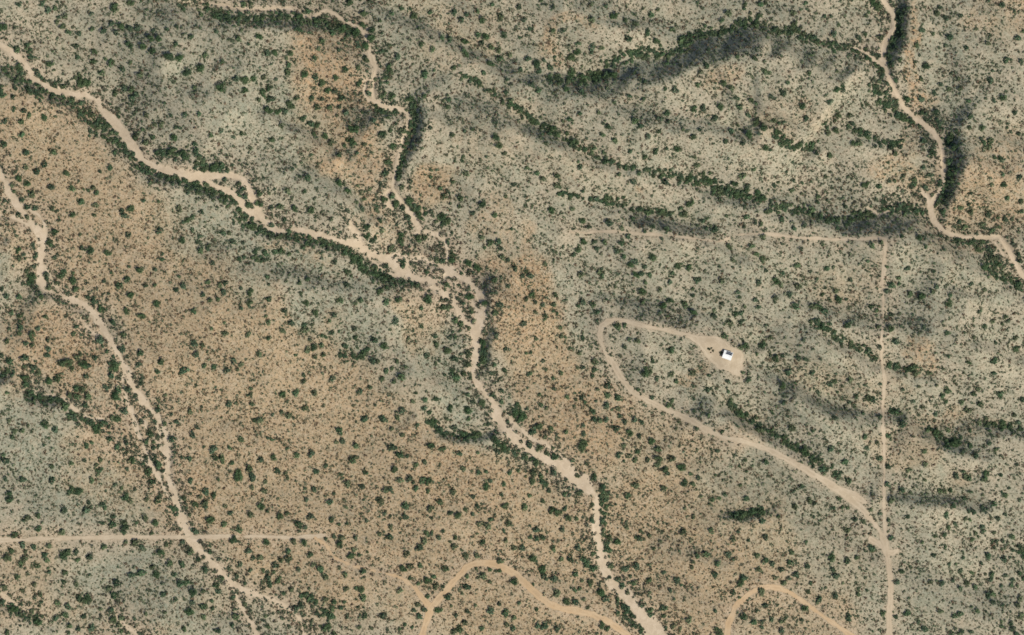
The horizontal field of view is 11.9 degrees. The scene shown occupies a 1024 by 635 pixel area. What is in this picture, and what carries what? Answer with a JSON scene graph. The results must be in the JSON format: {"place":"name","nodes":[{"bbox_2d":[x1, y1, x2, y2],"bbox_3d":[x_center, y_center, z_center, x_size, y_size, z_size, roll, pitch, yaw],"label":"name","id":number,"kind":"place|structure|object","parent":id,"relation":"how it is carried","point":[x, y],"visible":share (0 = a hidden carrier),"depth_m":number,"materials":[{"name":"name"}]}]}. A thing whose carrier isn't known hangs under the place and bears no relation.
{"place":"outdoors","nodes":[
{"label":"outdoors","id":0,"kind":"place"},
{"bbox_2d":[0,229,898,634],"bbox_3d":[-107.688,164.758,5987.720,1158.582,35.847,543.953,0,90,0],"label":"dirt road","id":1,"kind":"structure","parent":0,"point":[734,365],"depth_m":5991.16,"materials":[{"name":"beige soil"}]},
{"bbox_2d":[0,0,1023,634],"bbox_3d":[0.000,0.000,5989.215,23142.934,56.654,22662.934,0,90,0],"label":"ground","id":2,"kind":"structure","parent":0,"point":[840,148],"depth_m":5994.96,"materials":[{"name":"soil"}]},
{"bbox_2d":[0,24,7,31],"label":"desert tree","id":3,"kind":"object","parent":2,"relation":"on","point":[4,27],"visible":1,"depth_m":5998.49,"materials":[{"name":"green plant"}]},
{"bbox_2d":[2,554,11,562],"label":"desert tree","id":4,"kind":"object","parent":2,"relation":"on","point":[8,558],"visible":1,"depth_m":5996.32,"materials":[{"name":"green plant"}]},
{"bbox_2d":[28,329,35,340],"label":"desert tree","id":5,"kind":"object","parent":2,"relation":"on","point":[31,332],"visible":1,"depth_m":5996.39,"materials":[{"name":"green plant"}]},
{"bbox_2d":[27,272,36,279],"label":"desert tree","id":6,"kind":"object","parent":2,"relation":"on","point":[32,276],"visible":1,"depth_m":5999.12,"materials":[{"name":"green plant"}]},
{"bbox_2d":[34,618,42,625],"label":"desert tree","id":7,"kind":"object","parent":2,"relation":"on","point":[37,621],"visible":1,"depth_m":5993.78,"materials":[{"name":"green plant"}]},
{"bbox_2d":[39,421,48,428],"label":"desert tree","id":8,"kind":"object","parent":2,"relation":"on","point":[45,426],"visible":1,"depth_m":5990.21,"materials":[{"name":"green plant"}]},
{"bbox_2d":[45,376,52,384],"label":"desert tree","id":9,"kind":"object","parent":2,"relation":"on","point":[48,379],"visible":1,"depth_m":5998.33,"materials":[{"name":"green plant"}]},
{"bbox_2d":[59,551,68,560],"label":"desert tree","id":10,"kind":"object","parent":2,"relation":"on","point":[63,555],"visible":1,"depth_m":5991.03,"materials":[{"name":"green plant"}]},
{"bbox_2d":[60,359,73,367],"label":"desert tree","id":11,"kind":"object","parent":2,"relation":"on","point":[67,361],"visible":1,"depth_m":5993.22,"materials":[{"name":"green plant"}]},
{"bbox_2d":[69,276,76,284],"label":"desert tree","id":12,"kind":"object","parent":2,"relation":"on","point":[72,281],"visible":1,"depth_m":5999.85,"materials":[{"name":"green plant"}]},
{"bbox_2d":[77,77,86,86],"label":"desert tree","id":13,"kind":"object","parent":2,"relation":"on","point":[82,83],"visible":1,"depth_m":6004.28,"materials":[{"name":"green plant"}]},
{"bbox_2d":[77,360,87,368],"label":"desert tree","id":14,"kind":"object","parent":2,"relation":"on","point":[83,365],"visible":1,"depth_m":5993.11,"materials":[{"name":"green plant"}]},
{"bbox_2d":[86,245,92,254],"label":"desert tree","id":15,"kind":"object","parent":2,"relation":"on","point":[89,250],"visible":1,"depth_m":5997.30,"materials":[{"name":"green plant"}]},
{"bbox_2d":[92,425,100,433],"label":"desert tree","id":16,"kind":"object","parent":2,"relation":"on","point":[96,429],"visible":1,"depth_m":5995.49,"materials":[{"name":"green plant"}]},
{"bbox_2d":[98,305,104,313],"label":"desert tree","id":17,"kind":"object","parent":2,"relation":"on","point":[101,309],"visible":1,"depth_m":5999.59,"materials":[{"name":"green plant"}]},
{"bbox_2d":[109,615,116,623],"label":"desert tree","id":18,"kind":"object","parent":2,"relation":"on","point":[114,619],"visible":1,"depth_m":5997.02,"materials":[{"name":"green plant"}]},
{"bbox_2d":[110,362,118,371],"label":"desert tree","id":19,"kind":"object","parent":2,"relation":"on","point":[113,368],"visible":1,"depth_m":5993.53,"materials":[{"name":"green plant"}]},
{"bbox_2d":[110,3,119,13],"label":"desert tree","id":20,"kind":"object","parent":2,"relation":"on","point":[113,7],"visible":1,"depth_m":5990.05,"materials":[{"name":"green plant"}]},
{"bbox_2d":[111,390,119,400],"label":"desert tree","id":21,"kind":"object","parent":2,"relation":"on","point":[115,396],"visible":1,"depth_m":5993.47,"materials":[{"name":"green plant"}]},
{"bbox_2d":[114,415,121,421],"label":"desert tree","id":22,"kind":"object","parent":2,"relation":"on","point":[116,419],"visible":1,"depth_m":5996.51,"materials":[{"name":"green plant"}]},
{"bbox_2d":[119,524,128,535],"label":"desert tree","id":23,"kind":"object","parent":2,"relation":"on","point":[124,527],"visible":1,"depth_m":6001.82,"materials":[{"name":"green plant"}]},
{"bbox_2d":[125,40,133,48],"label":"desert tree","id":24,"kind":"object","parent":2,"relation":"on","point":[128,43],"visible":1,"depth_m":5980.86,"materials":[{"name":"green plant"}]},
{"bbox_2d":[153,570,159,578],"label":"desert tree","id":25,"kind":"object","parent":2,"relation":"on","point":[156,573],"visible":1,"depth_m":5996.99,"materials":[{"name":"green plant"}]},
{"bbox_2d":[156,549,164,556],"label":"desert tree","id":26,"kind":"object","parent":2,"relation":"on","point":[160,552],"visible":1,"depth_m":6000.23,"materials":[{"name":"green plant"}]},
{"bbox_2d":[164,53,174,60],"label":"desert tree","id":27,"kind":"object","parent":2,"relation":"on","point":[168,56],"visible":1,"depth_m":5970.09,"materials":[{"name":"green plant"}]},
{"bbox_2d":[170,134,177,141],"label":"desert tree","id":28,"kind":"object","parent":2,"relation":"on","point":[173,137],"visible":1,"depth_m":5989.24,"materials":[{"name":"green plant"}]},
{"bbox_2d":[175,54,184,62],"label":"desert tree","id":29,"kind":"object","parent":2,"relation":"on","point":[179,57],"visible":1,"depth_m":5974.03,"materials":[{"name":"green plant"}]},
{"bbox_2d":[182,68,191,76],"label":"desert tree","id":30,"kind":"object","parent":2,"relation":"on","point":[187,72],"visible":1,"depth_m":5974.64,"materials":[{"name":"green plant"}]},
{"bbox_2d":[184,608,194,615],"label":"desert tree","id":31,"kind":"object","parent":2,"relation":"on","point":[189,611],"visible":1,"depth_m":5988.49,"materials":[{"name":"green plant"}]},
{"bbox_2d":[188,588,196,597],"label":"desert tree","id":32,"kind":"object","parent":2,"relation":"on","point":[193,591],"visible":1,"depth_m":5994.70,"materials":[{"name":"green plant"}]},
{"bbox_2d":[196,64,204,71],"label":"desert tree","id":33,"kind":"object","parent":2,"relation":"on","point":[200,67],"visible":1,"depth_m":5979.00,"materials":[{"name":"green plant"}]},
{"bbox_2d":[205,517,214,524],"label":"desert tree","id":34,"kind":"object","parent":2,"relation":"on","point":[209,521],"visible":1,"depth_m":5996.97,"materials":[{"name":"green plant"}]},
{"bbox_2d":[209,163,217,172],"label":"desert tree","id":35,"kind":"object","parent":2,"relation":"on","point":[215,166],"visible":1,"depth_m":5986.21,"materials":[{"name":"green plant"}]},
{"bbox_2d":[215,83,225,91],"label":"desert tree","id":36,"kind":"object","parent":2,"relation":"on","point":[220,87],"visible":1,"depth_m":5975.23,"materials":[{"name":"green plant"}]},
{"bbox_2d":[234,468,242,477],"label":"desert tree","id":37,"kind":"object","parent":2,"relation":"on","point":[238,472],"visible":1,"depth_m":5994.61,"materials":[{"name":"green plant"}]},
{"bbox_2d":[239,76,250,84],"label":"desert tree","id":38,"kind":"object","parent":2,"relation":"on","point":[245,80],"visible":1,"depth_m":5980.22,"materials":[{"name":"green plant"}]},
{"bbox_2d":[249,223,256,230],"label":"desert tree","id":39,"kind":"object","parent":2,"relation":"on","point":[251,227],"visible":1,"depth_m":5991.16,"materials":[{"name":"green plant"}]},
{"bbox_2d":[259,89,266,96],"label":"desert tree","id":40,"kind":"object","parent":2,"relation":"on","point":[262,92],"visible":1,"depth_m":5989.99,"materials":[{"name":"green plant"}]},
{"bbox_2d":[263,107,273,113],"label":"desert tree","id":41,"kind":"object","parent":2,"relation":"on","point":[265,109],"visible":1,"depth_m":5986.38,"materials":[{"name":"green plant"}]},
{"bbox_2d":[285,100,294,109],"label":"desert tree","id":42,"kind":"object","parent":2,"relation":"on","point":[291,105],"visible":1,"depth_m":5993.83,"materials":[{"name":"green plant"}]},
{"bbox_2d":[311,343,317,350],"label":"desert tree","id":43,"kind":"object","parent":2,"relation":"on","point":[314,347],"visible":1,"depth_m":5994.45,"materials":[{"name":"green plant"}]},
{"bbox_2d":[322,623,331,631],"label":"desert tree","id":44,"kind":"object","parent":2,"relation":"on","point":[328,625],"visible":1,"depth_m":5998.72,"materials":[{"name":"green plant"}]},
{"bbox_2d":[336,540,342,548],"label":"desert tree","id":45,"kind":"object","parent":2,"relation":"on","point":[338,543],"visible":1,"depth_m":5992.14,"materials":[{"name":"green plant"}]},
{"bbox_2d":[346,552,355,558],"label":"desert tree","id":46,"kind":"object","parent":2,"relation":"on","point":[350,556],"visible":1,"depth_m":5991.29,"materials":[{"name":"green plant"}]},
{"bbox_2d":[366,35,374,42],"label":"desert tree","id":47,"kind":"object","parent":2,"relation":"on","point":[370,38],"visible":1,"depth_m":5995.93,"materials":[{"name":"green plant"}]},
{"bbox_2d":[378,131,386,139],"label":"desert tree","id":48,"kind":"object","parent":2,"relation":"on","point":[382,133],"visible":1,"depth_m":5983.87,"materials":[{"name":"green plant"}]},
{"bbox_2d":[379,342,387,349],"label":"desert tree","id":49,"kind":"object","parent":2,"relation":"on","point":[383,346],"visible":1,"depth_m":5992.53,"materials":[{"name":"green plant"}]},
{"bbox_2d":[388,92,395,101],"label":"desert tree","id":50,"kind":"object","parent":2,"relation":"on","point":[391,96],"visible":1,"depth_m":5986.15,"materials":[{"name":"green plant"}]},
{"bbox_2d":[405,196,413,203],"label":"desert tree","id":51,"kind":"object","parent":2,"relation":"on","point":[408,200],"visible":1,"depth_m":5993.94,"materials":[{"name":"green plant"}]},
{"bbox_2d":[415,234,421,242],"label":"desert tree","id":52,"kind":"object","parent":2,"relation":"on","point":[419,236],"visible":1,"depth_m":6002.42,"materials":[{"name":"green plant"}]},
{"bbox_2d":[423,294,431,304],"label":"desert tree","id":53,"kind":"object","parent":2,"relation":"on","point":[427,298],"visible":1,"depth_m":5990.66,"materials":[{"name":"green plant"}]},
{"bbox_2d":[424,577,432,583],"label":"desert tree","id":54,"kind":"object","parent":2,"relation":"on","point":[427,579],"visible":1,"depth_m":5995.09,"materials":[{"name":"green plant"}]},
{"bbox_2d":[443,347,452,354],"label":"desert tree","id":55,"kind":"object","parent":2,"relation":"on","point":[447,350],"visible":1,"depth_m":5999.98,"materials":[{"name":"green plant"}]},
{"bbox_2d":[463,406,472,414],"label":"desert tree","id":56,"kind":"object","parent":2,"relation":"on","point":[467,409],"visible":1,"depth_m":5995.78,"materials":[{"name":"green plant"}]},
{"bbox_2d":[465,293,473,299],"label":"desert tree","id":57,"kind":"object","parent":2,"relation":"on","point":[468,297],"visible":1,"depth_m":5991.91,"materials":[{"name":"green plant"}]},
{"bbox_2d":[474,430,481,437],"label":"desert tree","id":58,"kind":"object","parent":2,"relation":"on","point":[478,433],"visible":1,"depth_m":5999.55,"materials":[{"name":"green plant"}]},
{"bbox_2d":[478,398,485,406],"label":"desert tree","id":59,"kind":"object","parent":2,"relation":"on","point":[482,402],"visible":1,"depth_m":5999.40,"materials":[{"name":"green plant"}]},
{"bbox_2d":[483,482,490,490],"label":"desert tree","id":60,"kind":"object","parent":2,"relation":"on","point":[486,485],"visible":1,"depth_m":5991.35,"materials":[{"name":"green plant"}]},
{"bbox_2d":[491,435,498,444],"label":"desert tree","id":61,"kind":"object","parent":2,"relation":"on","point":[495,438],"visible":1,"depth_m":5992.56,"materials":[{"name":"green plant"}]},
{"bbox_2d":[0,0,1023,634],"bbox_3d":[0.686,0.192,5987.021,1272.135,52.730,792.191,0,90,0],"label":"trees","id":62,"kind":"object","parent":2,"relation":"on","point":[510,104],"visible":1,"depth_m":5994.30,"materials":[{"name":"green plant"}]},
{"bbox_2d":[0,0,1023,634],"bbox_3d":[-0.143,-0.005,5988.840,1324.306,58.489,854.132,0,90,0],"label":"dark scrub","id":63,"kind":"object","parent":2,"relation":"on","point":[104,14],"visible":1,"depth_m":5994.35,"materials":[{"name":"green plant"}]},
{"bbox_2d":[0,0,1023,634],"bbox_3d":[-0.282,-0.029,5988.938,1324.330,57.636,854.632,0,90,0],"label":"medium bushes","id":64,"kind":"object","parent":2,"relation":"on","point":[498,458],"visible":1,"depth_m":5994.91,"materials":[{"name":"green plant"}]},
{"bbox_2d":[0,0,1023,634],"bbox_3d":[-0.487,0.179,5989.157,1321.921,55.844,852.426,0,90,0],"label":"dry brush","id":65,"kind":"object","parent":2,"relation":"on","point":[432,378],"visible":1,"depth_m":5996.53,"materials":[{"name":"green plant"}]},
{"bbox_2d":[0,0,1023,634],"bbox_3d":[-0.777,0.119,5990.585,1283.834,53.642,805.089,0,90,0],"label":"wash bushes","id":66,"kind":"object","parent":2,"relation":"on","point":[468,290],"visible":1,"depth_m":5998.04,"materials":[{"name":"green plant"}]},
{"bbox_2d":[0,0,1023,634],"bbox_3d":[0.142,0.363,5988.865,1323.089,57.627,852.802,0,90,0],"label":"grey green scrub","id":67,"kind":"object","parent":2,"relation":"on","point":[560,306],"visible":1,"depth_m":5993.26,"materials":[{"name":"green plant"}]},
{"bbox_2d":[0,0,1023,634],"bbox_3d":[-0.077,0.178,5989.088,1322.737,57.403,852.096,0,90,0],"label":"slope brush","id":68,"kind":"object","parent":2,"relation":"on","point":[596,242],"visible":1,"depth_m":5993.45,"materials":[{"name":"green plant"}]},
{"bbox_2d":[0,0,1023,634],"bbox_3d":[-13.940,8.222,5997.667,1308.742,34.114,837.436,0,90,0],"label":"sandy wash","id":69,"kind":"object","parent":2,"relation":"on","point":[652,624],"visible":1,"depth_m":5999.87},
{"bbox_2d":[518,411,526,421],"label":"desert tree","id":70,"kind":"object","parent":2,"relation":"on","point":[522,418],"visible":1,"depth_m":5998.13,"materials":[{"name":"green plant"}]},
{"bbox_2d":[528,556,536,561],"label":"desert tree","id":71,"kind":"object","parent":2,"relation":"on","point":[532,558],"visible":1,"depth_m":5999.27,"materials":[{"name":"green plant"}]},
{"bbox_2d":[532,59,540,68],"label":"desert tree","id":72,"kind":"object","parent":2,"relation":"on","point":[537,63],"visible":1,"depth_m":5990.51,"materials":[{"name":"green plant"}]},
{"bbox_2d":[534,423,542,429],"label":"desert tree","id":73,"kind":"object","parent":2,"relation":"on","point":[538,426],"visible":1,"depth_m":5997.78,"materials":[{"name":"green plant"}]},
{"bbox_2d":[538,565,545,573],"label":"desert tree","id":74,"kind":"object","parent":2,"relation":"on","point":[542,568],"visible":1,"depth_m":6000.84,"materials":[{"name":"green plant"}]},
{"bbox_2d":[548,207,555,214],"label":"desert tree","id":75,"kind":"object","parent":2,"relation":"on","point":[550,210],"visible":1,"depth_m":5994.95,"materials":[{"name":"green plant"}]},
{"bbox_2d":[553,509,562,516],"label":"desert tree","id":76,"kind":"object","parent":2,"relation":"on","point":[558,512],"visible":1,"depth_m":5996.07,"materials":[{"name":"green plant"}]},
{"bbox_2d":[563,598,569,604],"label":"desert tree","id":77,"kind":"object","parent":2,"relation":"on","point":[566,601],"visible":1,"depth_m":5996.54,"materials":[{"name":"green plant"}]},
{"bbox_2d":[567,53,575,59],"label":"desert tree","id":78,"kind":"object","parent":2,"relation":"on","point":[570,57],"visible":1,"depth_m":6003.52,"materials":[{"name":"green plant"}]},
{"bbox_2d":[577,442,585,452],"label":"desert tree","id":79,"kind":"object","parent":2,"relation":"on","point":[580,446],"visible":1,"depth_m":5995.82,"materials":[{"name":"green plant"}]},
{"bbox_2d":[579,74,588,83],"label":"desert tree","id":80,"kind":"object","parent":2,"relation":"on","point":[583,77],"visible":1,"depth_m":5999.93,"materials":[{"name":"green plant"}]},
{"bbox_2d":[581,439,587,446],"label":"desert tree","id":81,"kind":"object","parent":2,"relation":"on","point":[584,442],"visible":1,"depth_m":5994.09,"materials":[{"name":"green plant"}]},
{"bbox_2d":[596,589,604,596],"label":"desert tree","id":82,"kind":"object","parent":2,"relation":"on","point":[601,592],"visible":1,"depth_m":6000.37,"materials":[{"name":"green plant"}]},
{"bbox_2d":[609,13,617,18],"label":"desert tree","id":83,"kind":"object","parent":2,"relation":"on","point":[614,16],"visible":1,"depth_m":5988.76,"materials":[{"name":"green plant"}]},
{"bbox_2d":[626,429,633,436],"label":"desert tree","id":84,"kind":"object","parent":2,"relation":"on","point":[631,433],"visible":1,"depth_m":5994.68,"materials":[{"name":"green plant"}]},
{"bbox_2d":[638,288,646,295],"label":"desert tree","id":85,"kind":"object","parent":2,"relation":"on","point":[642,291],"visible":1,"depth_m":5999.16,"materials":[{"name":"green plant"}]},
{"bbox_2d":[643,366,652,376],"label":"desert tree","id":86,"kind":"object","parent":2,"relation":"on","point":[647,373],"visible":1,"depth_m":5988.51,"materials":[{"name":"green plant"}]},
{"bbox_2d":[649,253,657,260],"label":"desert tree","id":87,"kind":"object","parent":2,"relation":"on","point":[653,257],"visible":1,"depth_m":5982.47,"materials":[{"name":"green plant"}]},
{"bbox_2d":[654,455,662,462],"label":"desert tree","id":88,"kind":"object","parent":2,"relation":"on","point":[659,459],"visible":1,"depth_m":5993.27,"materials":[{"name":"green plant"}]},
{"bbox_2d":[674,262,681,269],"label":"desert tree","id":89,"kind":"object","parent":2,"relation":"on","point":[677,265],"visible":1,"depth_m":5984.84,"materials":[{"name":"green plant"}]},
{"bbox_2d":[677,464,685,470],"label":"desert tree","id":90,"kind":"object","parent":2,"relation":"on","point":[679,467],"visible":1,"depth_m":5991.79,"materials":[{"name":"green plant"}]},
{"bbox_2d":[685,200,693,206],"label":"desert tree","id":91,"kind":"object","parent":2,"relation":"on","point":[689,202],"visible":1,"depth_m":5983.81,"materials":[{"name":"green plant"}]},
{"bbox_2d":[714,627,723,634],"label":"desert tree","id":92,"kind":"object","parent":2,"relation":"on","point":[720,632],"visible":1,"depth_m":5997.48,"materials":[{"name":"green plant"}]},
{"bbox_2d":[717,102,723,110],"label":"desert tree","id":93,"kind":"object","parent":2,"relation":"on","point":[720,106],"visible":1,"depth_m":5977.81,"materials":[{"name":"green plant"}]},
{"bbox_2d":[722,350,732,360],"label":"house","id":94,"kind":"structure","parent":2,"relation":"on","point":[728,355],"depth_m":5978.28,"materials":[{"name":"paint"}]},
{"bbox_2d":[745,129,752,137],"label":"desert tree","id":95,"kind":"object","parent":2,"relation":"on","point":[749,134],"visible":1,"depth_m":5976.83,"materials":[{"name":"green plant"}]},
{"bbox_2d":[760,124,767,131],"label":"desert tree","id":96,"kind":"object","parent":2,"relation":"on","point":[764,128],"visible":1,"depth_m":5972.38,"materials":[{"name":"green plant"}]},
{"bbox_2d":[800,448,809,455],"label":"desert tree","id":97,"kind":"object","parent":2,"relation":"on","point":[804,452],"visible":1,"depth_m":5985.12,"materials":[{"name":"green plant"}]},
{"bbox_2d":[828,553,834,562],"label":"desert tree","id":98,"kind":"object","parent":2,"relation":"on","point":[832,557],"visible":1,"depth_m":5989.93,"materials":[{"name":"green plant"}]},
{"bbox_2d":[835,295,841,303],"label":"desert tree","id":99,"kind":"object","parent":2,"relation":"on","point":[838,299],"visible":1,"depth_m":5997.16,"materials":[{"name":"green plant"}]},
{"bbox_2d":[874,2,882,11],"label":"desert tree","id":100,"kind":"object","parent":2,"relation":"on","point":[878,7],"visible":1,"depth_m":6006.01,"materials":[{"name":"green plant"}]},
{"bbox_2d":[945,298,953,307],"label":"desert tree","id":101,"kind":"object","parent":2,"relation":"on","point":[948,304],"visible":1,"depth_m":5975.21,"materials":[{"name":"green plant"}]},
{"bbox_2d":[982,469,989,479],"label":"desert tree","id":102,"kind":"object","parent":2,"relation":"on","point":[985,472],"visible":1,"depth_m":5988.93,"materials":[{"name":"green plant"}]},
{"bbox_2d":[314,537,854,634],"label":"orange dirt road","id":103,"kind":"structure","parent":0,"point":[513,574],"depth_m":5997.92,"materials":[{"name":"soil"}]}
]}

